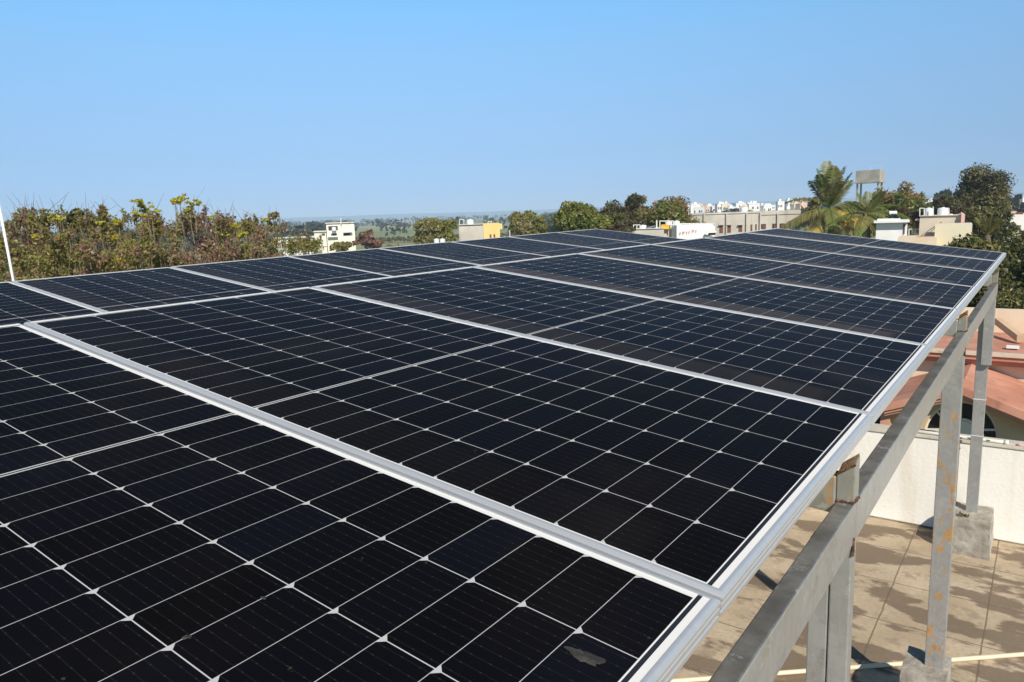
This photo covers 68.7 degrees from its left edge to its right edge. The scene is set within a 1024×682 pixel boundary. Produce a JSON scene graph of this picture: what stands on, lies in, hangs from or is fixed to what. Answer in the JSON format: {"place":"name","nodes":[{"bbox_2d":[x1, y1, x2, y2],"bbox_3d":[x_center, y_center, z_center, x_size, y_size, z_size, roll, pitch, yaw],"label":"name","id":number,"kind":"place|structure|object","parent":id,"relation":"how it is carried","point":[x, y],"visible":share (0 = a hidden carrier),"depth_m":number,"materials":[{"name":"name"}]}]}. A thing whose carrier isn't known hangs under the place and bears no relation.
{"place":"outdoors","nodes":[
{"label":"outdoors","id":0,"kind":"place"},
{"bbox_2d":[0,205,14,280],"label":"white pole","id":1,"kind":"object","parent":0,"point":[7,247],"visible":0.24,"depth_m":7.51,"materials":[{"name":"plastic"}]},
{"bbox_2d":[278,236,314,255],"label":"white house","id":2,"kind":"structure","parent":0,"point":[294,248],"depth_m":111.07,"materials":[{"name":"paint"}]},
{"bbox_2d":[313,218,355,252],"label":"cream house","id":3,"kind":"structure","parent":0,"point":[344,231],"depth_m":128.72,"materials":[{"name":"paint"}]},
{"bbox_2d":[0,192,1023,231],"bbox_3d":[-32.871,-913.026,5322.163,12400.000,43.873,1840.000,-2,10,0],"label":"hills","id":4,"kind":"structure","parent":0,"point":[385,216],"depth_m":4848.09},
{"bbox_2d":[0,204,1023,332],"bbox_3d":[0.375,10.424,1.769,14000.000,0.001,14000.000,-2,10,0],"label":"ground","id":5,"kind":"structure","parent":0,"point":[378,233],"depth_m":553.32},
{"bbox_2d":[0,202,50,281],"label":"dry shrub","id":6,"kind":"object","parent":5,"relation":"on","point":[5,280],"visible":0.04,"depth_m":21.54,"materials":[{"name":"green plant"}]},
{"bbox_2d":[1,192,71,281],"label":"dry shrub","id":7,"kind":"object","parent":5,"relation":"on","point":[19,219],"visible":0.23,"depth_m":19.44,"materials":[{"name":"green plant"}]},
{"bbox_2d":[0,212,94,280],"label":"dry shrub","id":8,"kind":"object","parent":5,"relation":"on","point":[58,246],"visible":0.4,"depth_m":16.79,"materials":[{"name":"green plant"}]},
{"bbox_2d":[24,194,97,277],"bbox_3d":[-10.945,2.036,19.093,1.716,11.541,2.512,-2,10,0],"label":"dry shrub","id":9,"kind":"object","parent":5,"relation":"on","point":[49,218],"visible":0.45,"depth_m":18.43,"materials":[{"name":"green plant"}]},
{"bbox_2d":[64,194,137,273],"bbox_3d":[-10.887,1.687,20.998,2.486,11.590,2.647,-2,10,0],"label":"dry shrub","id":10,"kind":"object","parent":5,"relation":"on","point":[101,221],"visible":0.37,"depth_m":20.37,"materials":[{"name":"green plant"}]},
{"bbox_2d":[65,220,176,275],"bbox_3d":[-8.555,2.580,17.659,2.574,10.778,2.348,-2,10,0],"label":"dry shrub","id":11,"kind":"object","parent":5,"relation":"on","point":[134,255],"visible":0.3,"depth_m":16.41,"materials":[{"name":"green plant"}]},
{"bbox_2d":[98,198,166,271],"bbox_3d":[-9.561,1.887,19.962,1.875,11.448,2.926,-5,10,-14],"label":"dry shrub","id":12,"kind":"object","parent":5,"relation":"on","point":[155,222],"visible":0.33,"depth_m":19.56,"materials":[{"name":"green plant"}]},
{"bbox_2d":[132,201,201,268],"bbox_3d":[-9.893,1.505,22.572,2.120,11.350,1.822,-2,10,0],"label":"dry shrub","id":13,"kind":"object","parent":5,"relation":"on","point":[167,238],"visible":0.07,"depth_m":21.52,"materials":[{"name":"green plant"}]},
{"bbox_2d":[169,187,241,263],"bbox_3d":[-8.159,1.752,20.091,2.225,11.569,2.733,-2,10,0],"label":"dry shrub","id":14,"kind":"object","parent":5,"relation":"on","point":[195,222],"visible":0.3,"depth_m":19.38,"materials":[{"name":"green plant"}]},
{"bbox_2d":[147,223,269,267],"bbox_3d":[-7.083,2.421,18.620,3.102,10.670,2.653,-2,10,0],"label":"dry shrub","id":15,"kind":"object","parent":5,"relation":"on","point":[223,253],"visible":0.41,"depth_m":17.48,"materials":[{"name":"green plant"}]},
{"bbox_2d":[197,201,262,261],"bbox_3d":[-7.596,1.729,21.111,2.050,11.235,2.626,-2,10,0],"label":"dry shrub","id":16,"kind":"object","parent":5,"relation":"on","point":[234,225],"visible":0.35,"depth_m":20.46,"materials":[{"name":"green plant"}]},
{"bbox_2d":[237,209,288,257],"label":"dry shrub","id":17,"kind":"object","parent":5,"relation":"on","point":[270,226],"visible":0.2,"depth_m":23.56,"materials":[{"name":"green plant"}]},
{"bbox_2d":[268,224,305,255],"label":"dry shrub","id":18,"kind":"object","parent":5,"relation":"on","point":[292,244],"visible":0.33,"depth_m":29.52,"materials":[{"name":"green plant"}]},
{"bbox_2d":[296,225,326,254],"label":"dry shrub","id":19,"kind":"object","parent":5,"relation":"on","point":[309,244],"visible":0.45,"depth_m":31.57,"materials":[{"name":"green plant"}]},
{"bbox_2d":[329,241,352,251],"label":"bush","id":20,"kind":"object","parent":5,"relation":"on","point":[340,246],"visible":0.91,"depth_m":69.19,"materials":[{"name":"green plant"}]},
{"bbox_2d":[351,229,383,248],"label":"bush","id":21,"kind":"object","parent":5,"relation":"on","point":[365,238],"visible":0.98,"depth_m":103.33,"materials":[{"name":"brown plant"}]},
{"bbox_2d":[412,217,457,244],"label":"tree","id":22,"kind":"object","parent":5,"relation":"on","point":[428,230],"visible":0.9,"depth_m":89.81,"materials":[{"name":"green plant"}]},
{"bbox_2d":[375,232,517,242],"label":"field hedge","id":23,"kind":"object","parent":5,"relation":"on","point":[409,238],"visible":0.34,"depth_m":323.18,"materials":[{"name":"green plant"}]},
{"bbox_2d":[459,219,501,240],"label":"grey yellow house","id":24,"kind":"structure","parent":5,"relation":"on","point":[478,231],"depth_m":98.94,"materials":[{"name":"concrete"}]},
{"bbox_2d":[467,219,473,223],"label":"water tank","id":25,"kind":"object","parent":24,"relation":"on","point":[470,221],"visible":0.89,"depth_m":99.31,"materials":[{"name":"white plastic"}]},
{"bbox_2d":[0,196,1018,253],"bbox_3d":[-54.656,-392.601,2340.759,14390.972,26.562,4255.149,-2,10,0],"label":"distant trees","id":26,"kind":"object","parent":5,"relation":"on","point":[310,227],"visible":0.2,"depth_m":416.95,"materials":[{"name":"green plant"}]},
{"bbox_2d":[0,226,1023,306],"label":"scrub vegetation","id":27,"kind":"object","parent":5,"relation":"on","point":[390,245],"depth_m":219.66,"materials":[{"name":"green plant"}]},
{"bbox_2d":[508,210,549,235],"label":"tree","id":28,"kind":"object","parent":5,"relation":"on","point":[528,222],"visible":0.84,"depth_m":82.66,"materials":[{"name":"green plant"}]},
{"bbox_2d":[550,201,613,231],"bbox_3d":[5.884,-5.863,62.156,5.492,11.526,3.949,1,10,16],"label":"tree","id":29,"kind":"object","parent":5,"relation":"on","point":[574,216],"visible":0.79,"depth_m":60.41,"materials":[{"name":"green plant"}]},
{"bbox_2d":[606,220,635,232],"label":"bush","id":30,"kind":"object","parent":5,"relation":"on","point":[620,226],"visible":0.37,"depth_m":57.19,"materials":[{"name":"green plant"}]},
{"bbox_2d":[597,199,646,227],"bbox_3d":[8.845,-6.583,65.695,5.833,11.548,4.735,-2,10,0],"label":"tree","id":31,"kind":"object","parent":5,"relation":"on","point":[614,211],"visible":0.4,"depth_m":64.15,"materials":[{"name":"green plant"}]},
{"bbox_2d":[623,192,650,219],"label":"tree","id":32,"kind":"object","parent":5,"relation":"on","point":[634,202],"visible":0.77,"depth_m":76.09,"materials":[{"name":"green plant"}]},
{"bbox_2d":[637,195,705,226],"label":"tree","id":33,"kind":"object","parent":5,"relation":"on","point":[674,209],"visible":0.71,"depth_m":70.24,"materials":[{"name":"green plant"}]},
{"bbox_2d":[632,220,715,238],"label":"concrete house","id":34,"kind":"structure","parent":5,"relation":"on","point":[690,230],"depth_m":59.27,"materials":[{"name":"white paint"}]},
{"bbox_2d":[660,225,669,228],"bbox_3d":[12.370,-9.232,60.629,0.731,0.364,0.792,-2,10,0],"label":"yellow crate","id":35,"kind":"object","parent":34,"relation":"on","point":[665,226],"visible":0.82,"depth_m":60.34,"materials":[{"name":"plastic"}]},
{"bbox_2d":[732,201,744,207],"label":"town house","id":36,"kind":"structure","parent":5,"relation":"on","point":[738,204],"depth_m":673.29,"materials":[{"name":"white paint"}]},
{"bbox_2d":[784,198,790,209],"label":"town house","id":37,"kind":"structure","parent":5,"relation":"on","point":[786,206],"depth_m":488.08,"materials":[{"name":"white paint"}]},
{"bbox_2d":[795,201,807,209],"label":"town house","id":38,"kind":"structure","parent":5,"relation":"on","point":[799,205],"depth_m":389.50,"materials":[{"name":"beige paint"}]},
{"bbox_2d":[803,197,820,230],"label":"tree","id":39,"kind":"object","parent":5,"relation":"on","point":[810,207],"visible":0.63,"depth_m":88.55,"materials":[{"name":"green plant"}]},
{"bbox_2d":[780,161,877,237],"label":"coconut palm","id":40,"kind":"object","parent":5,"relation":"on","point":[830,194],"visible":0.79,"depth_m":68.12,"materials":[{"name":"green plant"}]},
{"bbox_2d":[827,191,911,237],"bbox_3d":[30.498,-6.982,63.880,7.152,11.440,6.040,-2,10,0],"label":"coconut palm","id":41,"kind":"object","parent":5,"relation":"on","point":[867,216],"visible":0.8,"depth_m":62.72,"materials":[{"name":"green plant"}]},
{"bbox_2d":[874,218,909,240],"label":"flat roofed house","id":42,"kind":"structure","parent":5,"relation":"on","point":[893,229],"depth_m":59.68,"materials":[{"name":"white paint"}]},
{"bbox_2d":[889,211,898,217],"bbox_3d":[30.949,-10.147,60.648,0.589,0.743,1.029,-1,10,9],"label":"solar heater","id":43,"kind":"object","parent":42,"relation":"on","point":[893,214],"visible":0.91,"depth_m":60.78,"materials":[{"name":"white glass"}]},
{"bbox_2d":[862,180,928,234],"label":"tree","id":44,"kind":"object","parent":5,"relation":"on","point":[906,199],"visible":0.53,"depth_m":79.94,"materials":[{"name":"green plant"}]},
{"bbox_2d":[906,194,975,225],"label":"tree","id":45,"kind":"object","parent":5,"relation":"on","point":[956,205],"visible":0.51,"depth_m":72.42,"materials":[{"name":"green plant"}]},
{"bbox_2d":[932,188,954,202],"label":"tree","id":46,"kind":"object","parent":5,"relation":"on","point":[945,192],"visible":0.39,"depth_m":255.12,"materials":[{"name":"green plant"}]},
{"bbox_2d":[875,307,1023,440],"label":"neighbour house","id":47,"kind":"structure","parent":5,"relation":"on","point":[1004,412],"depth_m":15.62,"materials":[{"name":"orange paint"}]},
{"bbox_2d":[925,401,997,437],"bbox_3d":[9.116,2.409,15.212,1.421,2.518,0.100,5,12,35],"label":"arched window","id":48,"kind":"structure","parent":47,"relation":"in","point":[990,429],"depth_m":15.03,"materials":[{"name":"black glass"}]},
{"bbox_2d":[943,232,1023,308],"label":"tree","id":49,"kind":"object","parent":5,"relation":"on","point":[1008,295],"visible":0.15,"depth_m":26.54,"materials":[{"name":"green plant"}]},
{"bbox_2d":[952,162,1017,234],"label":"tree","id":50,"kind":"object","parent":5,"relation":"on","point":[985,187],"visible":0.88,"depth_m":75.60,"materials":[{"name":"green plant"}]},
{"bbox_2d":[972,216,1002,241],"bbox_3d":[25.343,-1.874,40.338,1.082,9.617,1.416,-10,13,-40],"label":"coconut palm","id":51,"kind":"object","parent":5,"relation":"on","point":[985,225],"visible":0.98,"depth_m":39.52,"materials":[{"name":"green plant"}]},
{"bbox_2d":[965,203,1020,243],"bbox_3d":[38.160,-5.919,59.947,3.958,10.075,3.530,-2,10,0],"label":"tree","id":52,"kind":"object","parent":5,"relation":"on","point":[1001,211],"visible":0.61,"depth_m":59.00,"materials":[{"name":"green plant"}]},
{"bbox_2d":[994,226,1023,308],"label":"tree","id":53,"kind":"object","parent":5,"relation":"on","point":[1016,245],"visible":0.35,"depth_m":29.56,"materials":[{"name":"green plant"}]},
{"bbox_2d":[1010,198,1019,211],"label":"tree","id":54,"kind":"object","parent":5,"relation":"on","point":[1015,204],"visible":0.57,"depth_m":226.57,"materials":[{"name":"green plant"}]},
{"bbox_2d":[1007,211,1023,238],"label":"white wall house","id":55,"kind":"structure","parent":5,"relation":"on","point":[1018,219],"depth_m":87.68,"materials":[{"name":"paint"}]},
{"bbox_2d":[1014,194,1021,205],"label":"tree","id":56,"kind":"object","parent":5,"relation":"on","point":[1019,196],"visible":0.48,"depth_m":246.05,"materials":[{"name":"green plant"}]},
{"bbox_2d":[1018,202,1023,212],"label":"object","id":57,"kind":"object","parent":5,"relation":"on","point":[1021,206],"visible":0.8,"depth_m":217.35,"materials":[{"name":"green plant"}]},
{"bbox_2d":[0,0,1023,227],"label":"sky","id":58,"kind":"structure","parent":0,"point":[293,108],"materials":[{"name":"blue"}]},
{"bbox_2d":[690,202,698,212],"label":"town house","id":59,"kind":"structure","parent":0,"point":[692,206],"depth_m":453.20,"materials":[{"name":"white paint"}]},
{"bbox_2d":[693,205,704,212],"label":"town house","id":60,"kind":"structure","parent":0,"point":[698,209],"depth_m":422.12,"materials":[{"name":"white paint"}]},
{"bbox_2d":[714,202,721,211],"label":"town house","id":61,"kind":"structure","parent":0,"point":[718,207],"depth_m":490.40,"materials":[{"name":"white paint"}]},
{"bbox_2d":[721,201,729,211],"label":"town house","id":62,"kind":"structure","parent":0,"point":[726,204],"depth_m":478.69,"materials":[{"name":"beige paint"}]},
{"bbox_2d":[723,205,735,210],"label":"town house","id":63,"kind":"structure","parent":0,"point":[728,208],"depth_m":437.73,"materials":[{"name":"white paint"}]},
{"bbox_2d":[689,210,800,235],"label":"long concrete building","id":64,"kind":"structure","parent":0,"point":[726,223],"depth_m":93.90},
{"bbox_2d":[727,225,730,232],"bbox_3d":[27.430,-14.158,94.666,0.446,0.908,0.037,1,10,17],"label":"door","id":65,"kind":"structure","parent":64,"relation":"in","point":[728,226],"depth_m":94.66,"materials":[{"name":"brown wood"}]},
{"bbox_2d":[740,207,747,211],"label":"water tank","id":66,"kind":"object","parent":64,"relation":"on","point":[743,209],"visible":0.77,"depth_m":95.39,"materials":[{"name":"white plastic"}]},
{"bbox_2d":[747,201,759,210],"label":"town house","id":67,"kind":"structure","parent":0,"point":[754,205],"depth_m":448.51,"materials":[{"name":"white paint"}]},
{"bbox_2d":[760,204,771,210],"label":"town house","id":68,"kind":"structure","parent":0,"point":[765,207],"depth_m":448.34,"materials":[{"name":"white paint"}]},
{"bbox_2d":[776,199,784,210],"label":"town house","id":69,"kind":"structure","parent":0,"point":[779,204],"depth_m":460.37,"materials":[{"name":"white paint"}]},
{"bbox_2d":[790,202,796,209],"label":"town house","id":70,"kind":"structure","parent":0,"point":[792,206],"depth_m":397.91,"materials":[{"name":"beige paint"}]},
{"bbox_2d":[854,165,885,238],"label":"water tower","id":71,"kind":"structure","parent":0,"point":[877,176],"depth_m":136.95,"materials":[{"name":"concrete"}]},
{"bbox_2d":[898,207,971,245],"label":"beige house","id":72,"kind":"structure","parent":0,"point":[939,230],"depth_m":43.47,"materials":[{"name":"paint"}]},
{"bbox_2d":[925,208,932,215],"bbox_3d":[26.420,-8.180,47.497,0.568,0.546,0.568,-2,10,0],"label":"water tank","id":73,"kind":"object","parent":72,"relation":"on","point":[928,211],"visible":0.73,"depth_m":47.27,"materials":[{"name":"white plastic"}]},
{"bbox_2d":[937,207,947,214],"bbox_3d":[27.096,-8.127,47.112,0.630,0.568,0.630,-2,10,0],"label":"water tank","id":74,"kind":"object","parent":72,"relation":"on","point":[942,211],"visible":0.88,"depth_m":46.87,"materials":[{"name":"white plastic"}]},
{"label":"panel support frame","id":75,"kind":"object","parent":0,"visible":0},
{"bbox_2d":[0,281,101,324],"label":"photovoltaic module","id":76,"kind":"object","parent":75,"relation":"on","point":[20,304],"visible":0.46,"depth_m":4.05,"materials":[{"name":"glass"}]},
{"bbox_2d":[11,267,269,311],"bbox_3d":[-1.971,-0.248,4.497,2.100,0.037,1.038,13,17,34],"label":"photovoltaic module","id":77,"kind":"object","parent":75,"relation":"on","point":[116,291],"visible":0.45,"depth_m":4.68,"materials":[{"name":"glass"}]},
{"bbox_2d":[171,256,390,290],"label":"photovoltaic module","id":78,"kind":"object","parent":75,"relation":"on","point":[278,273],"visible":0.52,"depth_m":5.50,"materials":[{"name":"glass"}]},
{"bbox_2d":[289,248,477,275],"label":"photovoltaic module","id":79,"kind":"object","parent":75,"relation":"on","point":[385,262],"visible":0.52,"depth_m":6.34,"materials":[{"name":"glass"}]},
{"bbox_2d":[379,242,549,264],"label":"photovoltaic module","id":80,"kind":"object","parent":75,"relation":"on","point":[467,253],"visible":0.49,"depth_m":7.16,"materials":[{"name":"glass"}]},
{"bbox_2d":[452,237,603,255],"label":"photovoltaic module","id":81,"kind":"object","parent":75,"relation":"on","point":[531,246],"visible":0.49,"depth_m":8.00,"materials":[{"name":"glass"}]},
{"bbox_2d":[508,232,646,249],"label":"photovoltaic module","id":82,"kind":"object","parent":75,"relation":"on","point":[581,240],"visible":0.5,"depth_m":8.82,"materials":[{"name":"glass"}]},
{"bbox_2d":[558,229,686,243],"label":"photovoltaic module","id":83,"kind":"object","parent":75,"relation":"on","point":[627,236],"visible":0.48,"depth_m":9.66,"materials":[{"name":"glass"}]},
{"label":"terrace building","id":84,"kind":"object","parent":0,"visible":0},
{"bbox_2d":[673,506,1023,681],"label":"terrace floor","id":85,"kind":"structure","parent":84,"relation":"on","point":[891,591],"depth_m":5.95,"materials":[{"name":"beige tile"}]},
{"bbox_2d":[671,652,1023,681],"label":"plastic pipe","id":86,"kind":"object","parent":85,"relation":"on","point":[884,664],"visible":0.52,"depth_m":5.16,"materials":[{"name":"white plastic"}]},
{"bbox_2d":[708,269,998,681],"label":"panel support frame","id":87,"kind":"object","parent":85,"relation":"on","point":[813,590],"visible":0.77,"depth_m":1.99,"materials":[{"name":"metal"}]},
{"bbox_2d":[0,323,720,681],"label":"photovoltaic module","id":88,"kind":"object","parent":87,"relation":"on","point":[148,523],"visible":1,"depth_m":1.03,"materials":[{"name":"glass"}]},
{"bbox_2d":[182,634,191,639],"bbox_3d":[-0.373,0.340,0.860,0.010,0.001,0.010,12,14,34],"label":"mud spot","id":89,"kind":"object","parent":88,"relation":"attached to","point":[186,636],"visible":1,"depth_m":0.86,"materials":[{"name":"grey soil"}]},
{"bbox_2d":[564,646,605,665],"bbox_3d":[0.083,0.367,0.873,0.052,0.007,0.021,2,11,24],"label":"mud spot","id":90,"kind":"object","parent":88,"relation":"on","point":[586,657],"visible":1,"depth_m":0.87,"materials":[{"name":"grey soil"}]},
{"bbox_2d":[24,287,872,617],"bbox_3d":[-0.265,0.080,2.014,2.100,0.037,1.038,13,17,33],"label":"photovoltaic module","id":91,"kind":"object","parent":87,"relation":"on","point":[708,487],"visible":0.87,"depth_m":1.68,"materials":[{"name":"glass"}]},
{"bbox_2d":[312,266,929,426],"bbox_3d":[0.341,-0.085,2.850,2.100,0.035,1.038,13,17,33],"label":"photovoltaic module","id":92,"kind":"object","parent":87,"relation":"on","point":[865,374],"visible":0.8,"depth_m":2.62,"materials":[{"name":"glass"}]},
{"bbox_2d":[473,253,959,353],"bbox_3d":[0.948,-0.250,3.686,2.100,0.038,1.038,13,17,33],"label":"photovoltaic module","id":93,"kind":"object","parent":87,"relation":"on","point":[921,324],"visible":0.82,"depth_m":3.51,"materials":[{"name":"glass"}]},
{"bbox_2d":[578,244,977,314],"bbox_3d":[1.554,-0.415,4.522,2.100,0.035,1.038,13,17,33],"label":"photovoltaic module","id":94,"kind":"object","parent":87,"relation":"on","point":[946,295],"visible":0.87,"depth_m":4.38,"materials":[{"name":"glass"}]},
{"bbox_2d":[652,238,989,291],"bbox_3d":[2.161,-0.578,5.359,2.100,0.035,1.038,13,17,33],"label":"photovoltaic module","id":95,"kind":"object","parent":87,"relation":"on","point":[967,277],"visible":0.78,"depth_m":5.25,"materials":[{"name":"glass"}]},
{"bbox_2d":[703,232,998,275],"bbox_3d":[2.768,-0.743,6.195,2.100,0.037,1.038,13,17,33],"label":"photovoltaic module","id":96,"kind":"object","parent":87,"relation":"on","point":[990,266],"visible":0.77,"depth_m":6.10,"materials":[{"name":"glass"}]},
{"bbox_2d":[744,228,1005,263],"bbox_3d":[3.374,-0.910,7.030,2.100,0.035,1.038,13,17,33],"label":"photovoltaic module","id":97,"kind":"object","parent":87,"relation":"on","point":[927,248],"visible":0.77,"depth_m":6.93,"materials":[{"name":"glass"}]},
{"bbox_2d":[899,646,951,681],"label":"concrete footing","id":98,"kind":"object","parent":85,"relation":"on","point":[914,668],"visible":0.84,"depth_m":4.57,"materials":[{"name":"grey concrete"}]},
{"bbox_2d":[838,423,1023,543],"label":"parapet wall","id":99,"kind":"structure","parent":85,"relation":"on","point":[907,495],"depth_m":7.21,"materials":[{"name":"white paint"}]},
{"bbox_2d":[918,430,1008,444],"bbox_3d":[4.168,0.902,7.176,0.985,0.042,0.044,5,12,35],"label":"conduit pipe","id":100,"kind":"object","parent":99,"relation":"on","point":[1005,442],"visible":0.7,"depth_m":7.06,"materials":[{"name":"white plastic"}]},
{"bbox_2d":[952,501,993,560],"bbox_3d":[4.237,1.749,6.920,0.349,0.354,0.524,5,12,35],"label":"concrete footing","id":101,"kind":"object","parent":85,"relation":"on","point":[973,535],"visible":0.73,"depth_m":6.73,"materials":[{"name":"grey concrete"}]},
{"bbox_2d":[957,511,968,517],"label":"dry leaf litter","id":102,"kind":"object","parent":101,"relation":"on","point":[960,514],"visible":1,"depth_m":6.81,"materials":[{"name":"brown plant"}]}
]}

